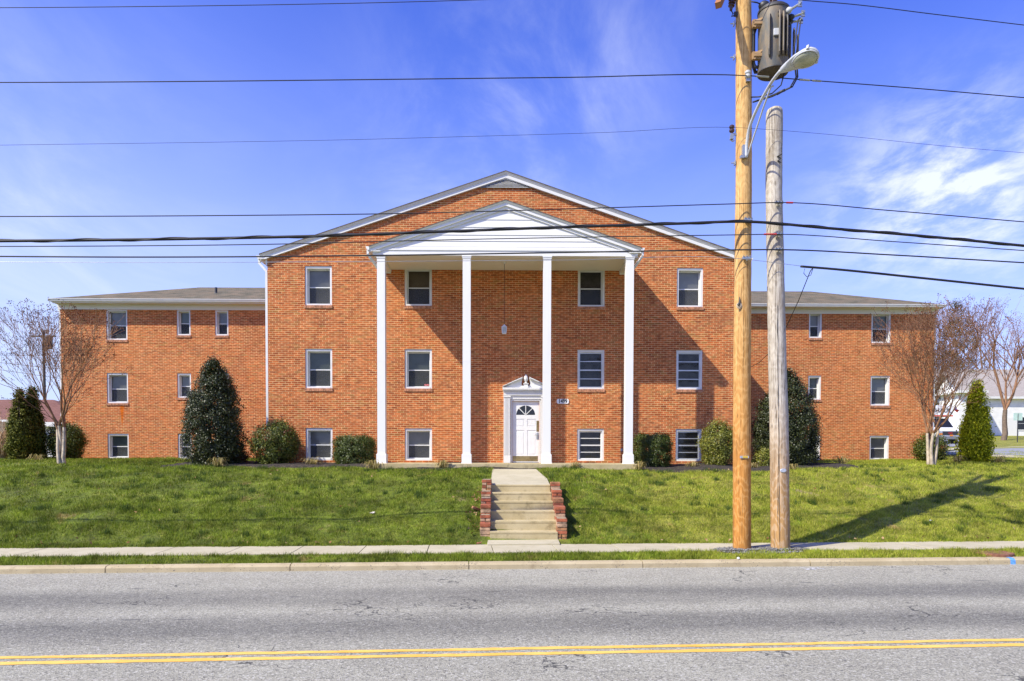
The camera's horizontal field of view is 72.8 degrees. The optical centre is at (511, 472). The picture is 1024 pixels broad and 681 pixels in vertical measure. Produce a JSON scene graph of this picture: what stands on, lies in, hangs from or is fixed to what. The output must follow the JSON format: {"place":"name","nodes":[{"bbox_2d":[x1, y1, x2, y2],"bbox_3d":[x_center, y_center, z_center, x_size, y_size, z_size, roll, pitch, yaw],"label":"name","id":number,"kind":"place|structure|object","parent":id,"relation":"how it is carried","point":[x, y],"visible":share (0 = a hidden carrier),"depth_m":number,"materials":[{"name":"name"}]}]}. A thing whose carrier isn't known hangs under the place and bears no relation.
{"place":"outdoors","nodes":[
{"label":"outdoors","id":0,"kind":"place"},
{"bbox_2d":[0,409,9,458],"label":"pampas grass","id":1,"kind":"object","parent":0,"point":[2,452],"depth_m":28.16,"materials":[{"name":"beige plant"}]},
{"bbox_2d":[0,564,1023,680],"bbox_3d":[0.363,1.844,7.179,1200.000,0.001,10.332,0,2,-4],"label":"road","id":2,"kind":"structure","parent":0,"point":[46,614],"depth_m":8.40,"materials":[{"name":"grey asphalt"}]},
{"bbox_2d":[0,638,1023,664],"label":"road marking","id":3,"kind":"object","parent":2,"relation":"on","point":[470,654],"visible":1,"depth_m":7.13,"materials":[{"name":"yellow paint"}]},
{"bbox_2d":[0,436,1023,565],"bbox_3d":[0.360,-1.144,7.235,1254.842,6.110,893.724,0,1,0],"label":"ground","id":4,"kind":"structure","parent":0,"point":[1010,442],"depth_m":16.03,"materials":[{"name":"green plant"}]},
{"bbox_2d":[0,422,8,432],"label":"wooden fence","id":5,"kind":"object","parent":4,"relation":"on","point":[3,427],"visible":0.02,"depth_m":31.95,"materials":[{"name":"brown wood"}]},
{"bbox_2d":[1,387,36,459],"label":"arborvitae","id":6,"kind":"object","parent":4,"relation":"on","point":[19,436],"visible":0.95,"depth_m":26.72,"materials":[{"name":"green plant"}]},
{"bbox_2d":[0,400,59,421],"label":"bungalow","id":7,"kind":"object","parent":4,"relation":"on","point":[54,405],"visible":0.1,"depth_m":43.82,"materials":[{"name":"red"}]},
{"bbox_2d":[28,454,44,459],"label":"liriope clump","id":8,"kind":"object","parent":4,"relation":"on","point":[36,457],"visible":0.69,"depth_m":24.89,"materials":[{"name":"beige plant"}]},
{"bbox_2d":[25,385,49,458],"bbox_3d":[-18.935,-1.937,27.466,1.198,3.036,1.173,0,2,-6],"label":"arborvitae","id":9,"kind":"object","parent":4,"relation":"on","point":[38,420],"visible":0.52,"depth_m":27.34,"materials":[{"name":"green plant"}]},
{"bbox_2d":[32,330,55,399],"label":"distant utility pole","id":10,"kind":"object","parent":4,"relation":"on","point":[44,379],"visible":0.29,"depth_m":57.72,"materials":[{"name":"paint"}]},
{"bbox_2d":[44,415,59,456],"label":"garage","id":11,"kind":"structure","parent":4,"relation":"on","point":[50,421],"depth_m":38.20,"materials":[{"name":"beige"}]},
{"bbox_2d":[41,421,90,458],"bbox_3d":[-17.911,-1.312,27.982,1.716,1.750,1.771,0,2,-8],"label":"nandina shrub","id":12,"kind":"object","parent":4,"relation":"on","point":[76,441],"visible":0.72,"depth_m":27.71,"materials":[{"name":"green plant"}]},
{"bbox_2d":[0,298,132,463],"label":"crape myrtle","id":13,"kind":"object","parent":4,"relation":"on","point":[61,445],"visible":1,"depth_m":21.56,"materials":[{"name":"brown plant"}]},
{"bbox_2d":[364,459,383,469],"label":"liriope clump","id":14,"kind":"object","parent":4,"relation":"on","point":[374,465],"visible":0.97,"depth_m":20.31,"materials":[{"name":"beige plant"}]},
{"bbox_2d":[480,479,491,536],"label":"brick cheek wall","id":15,"kind":"structure","parent":4,"relation":"on","point":[485,514],"depth_m":15.08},
{"bbox_2d":[48,170,946,469],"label":"apartment building","id":16,"kind":"structure","parent":4,"relation":"on","point":[414,360],"depth_m":22.80,"materials":[{"name":"brick"}]},
{"bbox_2d":[105,310,127,341],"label":"window","id":17,"kind":"structure","parent":16,"relation":"in","point":[117,315],"depth_m":29.83,"materials":[{"name":"grey glass"}]},
{"bbox_2d":[106,373,128,404],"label":"window","id":18,"kind":"structure","parent":16,"relation":"in","point":[117,387],"depth_m":29.90,"materials":[{"name":"grey glass"}]},
{"bbox_2d":[108,434,128,457],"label":"window","id":19,"kind":"structure","parent":16,"relation":"in","point":[118,444],"depth_m":29.97,"materials":[{"name":"grey glass"}]},
{"bbox_2d":[176,310,190,337],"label":"window","id":20,"kind":"structure","parent":16,"relation":"in","point":[183,316],"depth_m":29.84,"materials":[{"name":"grey glass"}]},
{"bbox_2d":[177,373,190,399],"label":"window","id":21,"kind":"structure","parent":16,"relation":"in","point":[184,382],"depth_m":29.91,"materials":[{"name":"white plastic"}]},
{"bbox_2d":[178,434,191,457],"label":"window","id":22,"kind":"structure","parent":16,"relation":"in","point":[180,449],"depth_m":29.88,"materials":[{"name":"white plastic"}]},
{"bbox_2d":[214,310,228,337],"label":"window","id":23,"kind":"structure","parent":16,"relation":"in","point":[221,316],"depth_m":29.85,"materials":[{"name":"white glass"}]},
{"bbox_2d":[304,266,331,307],"bbox_3d":[-6.311,-6.047,22.780,0.911,1.372,0.343,0,1,-1],"label":"window","id":24,"kind":"structure","parent":16,"relation":"in","point":[318,279],"depth_m":22.84,"materials":[{"name":"grey glass"}]},
{"bbox_2d":[305,349,332,390],"bbox_3d":[-6.317,-3.356,22.851,0.911,1.381,0.342,0,1,-1],"label":"window","id":25,"kind":"structure","parent":16,"relation":"in","point":[318,362],"depth_m":22.91,"materials":[{"name":"grey glass"}]},
{"bbox_2d":[306,428,332,459],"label":"window","id":26,"kind":"structure","parent":16,"relation":"in","point":[318,440],"depth_m":22.97,"materials":[{"name":"grey glass"}]},
{"bbox_2d":[404,270,431,308],"bbox_3d":[-3.060,-6.040,22.815,0.923,1.372,0.343,0,1,-1],"label":"window","id":27,"kind":"structure","parent":16,"relation":"in","point":[418,283],"depth_m":22.88,"materials":[{"name":"glass"}]},
{"bbox_2d":[404,349,431,390],"bbox_3d":[-3.066,-3.350,22.886,0.923,1.381,0.343,0,1,-1],"label":"window","id":28,"kind":"structure","parent":16,"relation":"in","point":[418,362],"depth_m":22.94,"materials":[{"name":"grey glass"}]},
{"bbox_2d":[405,428,431,459],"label":"window","id":29,"kind":"structure","parent":16,"relation":"in","point":[418,441],"depth_m":23.01,"materials":[{"name":"grey glass"}]},
{"bbox_2d":[502,262,506,333],"bbox_3d":[-0.241,-5.460,21.772,0.171,2.222,0.171,0,1,-1],"label":"pendant lantern","id":30,"kind":"object","parent":16,"relation":"hanging from","point":[504,328],"visible":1,"depth_m":21.74,"materials":[{"name":"white glass"}]},
{"bbox_2d":[512,401,538,462],"bbox_3d":[0.453,-1.335,22.882,0.896,2.024,0.121,0,1,-1],"label":"door","id":31,"kind":"structure","parent":16,"relation":"in","point":[525,414],"depth_m":22.90,"materials":[{"name":"paint"}]},
{"bbox_2d":[557,399,568,403],"bbox_3d":[1.667,-2.337,22.810,0.395,0.156,0.026,0,1,-1],"label":"house number plaque","id":32,"kind":"object","parent":16,"relation":"attached to","point":[562,401],"visible":1,"depth_m":22.80,"materials":[{"name":"white"}]},
{"bbox_2d":[577,429,603,460],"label":"window","id":33,"kind":"structure","parent":16,"relation":"in","point":[590,442],"depth_m":23.02,"materials":[{"name":"white plastic"}]},
{"bbox_2d":[577,271,604,309],"bbox_3d":[2.594,-6.029,22.877,0.915,1.372,0.343,0,1,-1],"label":"window","id":34,"kind":"structure","parent":16,"relation":"in","point":[591,284],"depth_m":22.94,"materials":[{"name":"glass"}]},
{"bbox_2d":[577,350,604,391],"bbox_3d":[2.589,-3.336,22.872,0.915,1.381,0.192,0,1,-1],"label":"window","id":35,"kind":"structure","parent":16,"relation":"in","point":[590,369],"depth_m":22.95,"materials":[{"name":"glass"}]},
{"bbox_2d":[675,429,701,460],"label":"window","id":36,"kind":"structure","parent":16,"relation":"in","point":[687,449],"depth_m":23.06,"materials":[{"name":"glass"}]},
{"bbox_2d":[676,350,702,391],"bbox_3d":[5.828,-3.329,22.907,0.894,1.381,0.192,0,1,-1],"label":"window","id":37,"kind":"structure","parent":16,"relation":"in","point":[688,362],"depth_m":22.99,"materials":[{"name":"glass"}]},
{"bbox_2d":[676,268,703,309],"bbox_3d":[5.834,-6.022,22.912,0.894,1.372,0.343,0,1,-1],"label":"window","id":38,"kind":"structure","parent":16,"relation":"in","point":[689,280],"depth_m":22.97,"materials":[{"name":"grey glass"}]},
{"bbox_2d":[751,268,812,366],"bbox_3d":[6.856,-3.738,18.184,0.211,0.892,9.124,0,2,13],"label":"service drop wire","id":39,"kind":"object","parent":16,"relation":"attached to","point":[795,306],"visible":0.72,"depth_m":15.06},
{"bbox_2d":[808,314,821,339],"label":"window","id":40,"kind":"structure","parent":16,"relation":"in","point":[815,320],"depth_m":30.14,"materials":[{"name":"grey glass"}]},
{"bbox_2d":[808,376,821,401],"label":"window","id":41,"kind":"structure","parent":16,"relation":"in","point":[814,382],"depth_m":30.21,"materials":[{"name":"white plastic"}]},
{"bbox_2d":[869,436,888,458],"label":"window","id":42,"kind":"structure","parent":16,"relation":"in","point":[879,445],"depth_m":30.32,"materials":[{"name":"grey glass"}]},
{"bbox_2d":[870,376,889,407],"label":"window","id":43,"kind":"structure","parent":16,"relation":"in","point":[880,387],"depth_m":30.25,"materials":[{"name":"grey glass"}]},
{"bbox_2d":[871,314,891,344],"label":"window","id":44,"kind":"structure","parent":16,"relation":"in","point":[882,316],"depth_m":30.19,"materials":[{"name":"grey glass"}]},
{"bbox_2d":[160,461,858,472],"bbox_3d":[0.274,-0.158,21.650,21.769,0.352,3.771,0,2,-5],"label":"mulch bed","id":45,"kind":"object","parent":4,"relation":"on","point":[681,467],"visible":0.31,"depth_m":21.16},
{"bbox_2d":[175,352,250,464],"bbox_3d":[-9.253,-1.931,21.551,2.150,3.588,2.019,0,1,-1],"label":"holly shrub","id":46,"kind":"object","parent":45,"relation":"on","point":[214,387],"visible":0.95,"depth_m":21.19,"materials":[{"name":"green plant"}]},
{"bbox_2d":[208,457,229,466],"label":"liriope clump","id":47,"kind":"object","parent":45,"relation":"on","point":[218,462],"visible":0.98,"depth_m":20.64,"materials":[{"name":"beige plant"}]},
{"bbox_2d":[231,450,250,461],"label":"barberry shrub","id":48,"kind":"object","parent":45,"relation":"on","point":[245,457],"visible":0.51,"depth_m":21.96,"materials":[{"name":"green plant"}]},
{"bbox_2d":[244,418,304,463],"bbox_3d":[-7.468,-0.952,21.855,1.812,1.638,1.851,0,2,-10],"label":"nandina shrub","id":49,"kind":"object","parent":45,"relation":"on","point":[280,442],"visible":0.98,"depth_m":21.51,"materials":[{"name":"green plant"}]},
{"bbox_2d":[305,457,321,463],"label":"liriope clump","id":50,"kind":"object","parent":45,"relation":"on","point":[311,461],"visible":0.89,"depth_m":21.51,"materials":[{"name":"beige plant"}]},
{"bbox_2d":[330,433,376,463],"bbox_3d":[-4.936,-0.725,21.877,1.578,1.191,1.327,0,1,-1],"label":"boxwood shrub","id":51,"kind":"object","parent":45,"relation":"on","point":[349,449],"visible":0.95,"depth_m":21.53,"materials":[{"name":"green plant"}]},
{"bbox_2d":[433,459,452,467],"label":"liriope clump","id":52,"kind":"object","parent":45,"relation":"on","point":[441,462],"visible":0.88,"depth_m":20.41,"materials":[{"name":"beige plant"}]},
{"bbox_2d":[632,461,649,468],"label":"liriope clump","id":53,"kind":"object","parent":45,"relation":"on","point":[640,465],"visible":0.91,"depth_m":20.53,"materials":[{"name":"beige plant"}]},
{"bbox_2d":[633,430,673,466],"bbox_3d":[4.422,-0.712,21.884,1.420,1.285,1.218,0,1,-3],"label":"boxwood shrub","id":54,"kind":"object","parent":45,"relation":"on","point":[658,446],"visible":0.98,"depth_m":21.56,"materials":[{"name":"green plant"}]},
{"bbox_2d":[687,461,701,465],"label":"liriope clump","id":55,"kind":"object","parent":45,"relation":"on","point":[693,463],"visible":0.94,"depth_m":21.56,"materials":[{"name":"beige plant"}]},
{"bbox_2d":[694,416,732,465],"bbox_3d":[6.480,-0.939,21.929,1.344,1.659,1.359,-1,2,-42],"label":"nandina shrub","id":56,"kind":"object","parent":45,"relation":"on","point":[720,452],"visible":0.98,"depth_m":21.71,"materials":[{"name":"green plant"}]},
{"bbox_2d":[751,462,759,467],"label":"liriope clump","id":57,"kind":"object","parent":45,"relation":"on","point":[754,465],"visible":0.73,"depth_m":21.45,"materials":[{"name":"beige plant"}]},
{"bbox_2d":[752,446,769,465],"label":"nandina shrub","id":58,"kind":"object","parent":45,"relation":"on","point":[764,453],"visible":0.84,"depth_m":22.16,"materials":[{"name":"green plant"}]},
{"bbox_2d":[751,367,824,464],"bbox_3d":[9.105,-1.850,23.153,2.642,3.406,2.314,0,2,-11],"label":"holly shrub","id":59,"kind":"object","parent":45,"relation":"on","point":[803,415],"visible":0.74,"depth_m":22.72,"materials":[{"name":"green plant"}]},
{"bbox_2d":[0,557,1023,573],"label":"curb","id":60,"kind":"structure","parent":4,"relation":"on","point":[144,568],"depth_m":12.31,"materials":[{"name":"concrete"}]},
{"bbox_2d":[1007,557,1015,563],"bbox_3d":[9.344,1.652,13.026,0.115,0.120,0.122,0,2,-4],"label":"kerb paint mark","id":61,"kind":"object","parent":60,"relation":"on","point":[1012,560],"visible":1,"depth_m":12.98,"materials":[{"name":"blue paint"}]},
{"bbox_2d":[15,466,1014,544],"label":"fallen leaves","id":62,"kind":"object","parent":4,"relation":"on","point":[476,514],"visible":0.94,"depth_m":15.08,"materials":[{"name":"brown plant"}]},
{"bbox_2d":[491,469,549,484],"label":"walkway","id":63,"kind":"structure","parent":4,"relation":"on","point":[517,477],"depth_m":17.73,"materials":[{"name":"concrete"}]},
{"bbox_2d":[487,539,559,546],"bbox_3d":[0.236,1.536,14.365,1.480,0.240,0.679,0,1,0],"label":"landing","id":64,"kind":"object","parent":4,"relation":"on","point":[552,542],"visible":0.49,"depth_m":14.23,"materials":[{"name":"concrete"}]},
{"bbox_2d":[490,485,557,538],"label":"concrete steps","id":65,"kind":"structure","parent":4,"relation":"on","point":[522,511],"depth_m":15.30,"materials":[{"name":"beige concrete"}]},
{"bbox_2d":[550,482,566,538],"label":"brick cheek wall","id":66,"kind":"structure","parent":4,"relation":"on","point":[559,509],"depth_m":15.03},
{"bbox_2d":[570,462,581,467],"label":"liriope clump","id":67,"kind":"object","parent":4,"relation":"on","point":[575,464],"visible":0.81,"depth_m":20.53,"materials":[{"name":"beige plant"}]},
{"bbox_2d":[713,546,808,553],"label":"gravel","id":68,"kind":"structure","parent":4,"relation":"on","point":[729,549],"depth_m":13.41,"materials":[{"name":"grey gravel"}]},
{"bbox_2d":[789,464,797,469],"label":"liriope clump","id":69,"kind":"object","parent":4,"relation":"on","point":[791,466],"visible":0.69,"depth_m":20.94,"materials":[{"name":"plant"}]},
{"bbox_2d":[829,456,854,463],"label":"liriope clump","id":70,"kind":"object","parent":4,"relation":"on","point":[843,460],"visible":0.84,"depth_m":23.42,"materials":[{"name":"beige plant"}]},
{"bbox_2d":[909,431,950,459],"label":"nandina shrub","id":71,"kind":"object","parent":4,"relation":"on","point":[919,450],"visible":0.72,"depth_m":27.72,"materials":[{"name":"green plant"}]},
{"bbox_2d":[857,293,1015,464],"bbox_3d":[14.150,-3.040,23.272,4.148,5.892,4.139,0,1,0],"label":"crape myrtle","id":72,"kind":"object","parent":4,"relation":"on","point":[950,356],"visible":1,"depth_m":23.16,"materials":[{"name":"brown plant"}]},
{"bbox_2d":[949,455,963,461],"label":"liriope clump","id":73,"kind":"object","parent":4,"relation":"on","point":[956,458],"visible":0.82,"depth_m":24.96,"materials":[{"name":"beige plant"}]},
{"bbox_2d":[935,297,985,372],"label":"bare tree","id":74,"kind":"object","parent":4,"relation":"on","point":[959,339],"visible":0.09,"depth_m":77.30,"materials":[{"name":"brown plant"}]},
{"bbox_2d":[935,373,988,428],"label":"white annex","id":75,"kind":"object","parent":4,"relation":"on","point":[956,416],"visible":0.28,"depth_m":68.34,"materials":[{"name":"white paint"}]},
{"bbox_2d":[954,378,996,462],"bbox_3d":[16.988,-1.851,25.494,1.386,3.209,1.362,0,2,-7],"label":"arborvitae","id":76,"kind":"object","parent":4,"relation":"on","point":[975,439],"visible":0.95,"depth_m":25.20,"materials":[{"name":"green plant"}]},
{"bbox_2d":[935,369,1023,435],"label":"white house","id":77,"kind":"structure","parent":4,"relation":"on","point":[1016,405],"depth_m":71.87,"materials":[{"name":"white paint"}]},
{"bbox_2d":[1007,417,1016,435],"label":"door","id":78,"kind":"structure","parent":77,"relation":"in","point":[1012,424],"depth_m":71.84,"materials":[{"name":"white plastic"}]},
{"bbox_2d":[1018,416,1023,430],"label":"window","id":79,"kind":"structure","parent":77,"relation":"in","point":[1020,422],"depth_m":71.84,"materials":[{"name":"white plastic"}]},
{"bbox_2d":[937,294,1023,368],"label":"bare tree","id":80,"kind":"object","parent":4,"relation":"on","point":[988,348],"visible":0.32,"depth_m":82.71,"materials":[{"name":"brown plant"}]},
{"bbox_2d":[956,313,1023,439],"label":"bare tree","id":81,"kind":"object","parent":4,"relation":"on","point":[1005,405],"visible":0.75,"depth_m":59.77,"materials":[{"name":"brown plant"}]},
{"bbox_2d":[975,549,1014,556],"bbox_3d":[9.274,1.565,13.431,0.720,0.070,0.720,0,1,0],"label":"utility cover","id":82,"kind":"object","parent":4,"relation":"on","point":[1004,554],"visible":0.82,"depth_m":13.19,"materials":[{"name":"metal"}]},
{"bbox_2d":[967,304,1023,368],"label":"bare tree","id":83,"kind":"object","parent":4,"relation":"on","point":[1010,347],"visible":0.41,"depth_m":89.14,"materials":[{"name":"brown plant"}]},
{"bbox_2d":[988,455,1006,462],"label":"liriope clump","id":84,"kind":"object","parent":4,"relation":"on","point":[999,457],"visible":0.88,"depth_m":24.96,"materials":[{"name":"beige plant"}]},
{"bbox_2d":[1013,413,1022,441],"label":"street sign","id":85,"kind":"object","parent":4,"relation":"on","point":[1017,416],"visible":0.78,"depth_m":55.88,"materials":[{"name":"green metal"}]},
{"bbox_2d":[0,541,1023,556],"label":"sidewalk","id":86,"kind":"structure","parent":0,"point":[363,549],"depth_m":13.62,"materials":[{"name":"concrete"}]},
{"bbox_2d":[715,0,752,548],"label":"utility pole","id":87,"kind":"object","parent":86,"relation":"on","point":[742,13],"visible":0.98,"depth_m":13.39,"materials":[{"name":"brown wood"}]},
{"bbox_2d":[0,0,469,7],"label":"overhead wire","id":88,"kind":"object","parent":87,"relation":"attached to","point":[230,5],"visible":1,"depth_m":12.30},
{"bbox_2d":[39,256,798,265],"bbox_3d":[-12.721,-3.864,12.047,36.681,0.503,0.010,0,2,-4],"label":"overhead wire","id":89,"kind":"object","parent":87,"relation":"attached to","point":[377,261],"visible":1,"depth_m":12.76,"materials":[{"name":"metal"}]},
{"bbox_2d":[800,265,1023,289],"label":"overhead cable","id":90,"kind":"object","parent":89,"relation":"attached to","point":[908,276],"visible":1,"depth_m":13.50,"materials":[{"name":"black rubber"}]},
{"bbox_2d":[0,219,1023,246],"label":"overhead cable","id":91,"kind":"object","parent":87,"relation":"attached to","point":[490,229],"visible":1,"depth_m":12.91,"materials":[{"name":"black rubber"}]},
{"bbox_2d":[0,74,1023,97],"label":"overhead wire","id":92,"kind":"object","parent":87,"relation":"attached to","point":[799,79],"visible":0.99,"depth_m":12.86,"materials":[{"name":"metal"}]},
{"bbox_2d":[31,127,1022,152],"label":"overhead wire","id":93,"kind":"object","parent":87,"relation":"attached to","point":[510,135],"visible":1,"depth_m":12.88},
{"bbox_2d":[751,0,804,102],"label":"transformer","id":94,"kind":"object","parent":87,"relation":"attached to","point":[773,22],"visible":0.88,"depth_m":13.11,"materials":[{"name":"paint"}]},
{"bbox_2d":[740,44,819,158],"bbox_3d":[4.601,-6.469,12.269,0.435,0.997,2.123,0,2,-16],"label":"street lamp","id":95,"kind":"object","parent":87,"relation":"attached to","point":[808,56],"visible":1,"depth_m":11.65,"materials":[{"name":"grey metal"}]},
{"bbox_2d":[802,0,1022,24],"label":"overhead wire","id":96,"kind":"object","parent":87,"relation":"attached to","point":[912,11],"visible":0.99,"depth_m":13.19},
{"bbox_2d":[765,106,789,548],"bbox_3d":[5.207,-2.646,13.563,0.564,8.862,0.434,0,1,0],"label":"utility pole","id":97,"kind":"object","parent":86,"relation":"on","point":[779,457],"visible":0.98,"depth_m":13.47,"materials":[{"name":"grey wood"}]},
{"bbox_2d":[0,249,1023,262],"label":"overhead wire","id":98,"kind":"object","parent":97,"relation":"attached to","point":[493,253],"visible":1,"depth_m":12.90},
{"bbox_2d":[0,202,1023,221],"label":"overhead wire","id":99,"kind":"object","parent":97,"relation":"attached to","point":[509,210],"visible":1,"depth_m":12.92,"materials":[{"name":"black plastic"}]},
{"bbox_2d":[0,233,1023,250],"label":"overhead wire","id":100,"kind":"object","parent":97,"relation":"attached to","point":[509,238],"visible":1,"depth_m":12.93,"materials":[{"name":"black plastic"}]},
{"bbox_2d":[0,0,1023,400],"label":"sky","id":101,"kind":"structure","parent":0,"point":[159,174],"materials":[{"name":"blue"}]},
{"bbox_2d":[946,448,1023,454],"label":"side street","id":102,"kind":"structure","parent":0,"point":[1002,450],"depth_m":38.13,"materials":[{"name":"grey asphalt"}]},
{"bbox_2d":[992,455,1022,456],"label":"side sidewalk","id":103,"kind":"structure","parent":0,"point":[1008,455],"depth_m":31.57,"materials":[{"name":"concrete"}]},
{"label":"driveway","id":104,"kind":"structure","parent":0,"visible":0},
{"bbox_2d":[934,405,959,443],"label":"moving truck","id":105,"kind":"object","parent":104,"relation":"on","point":[949,429],"visible":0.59,"depth_m":52.84,"materials":[{"name":"white metal"}]}
]}

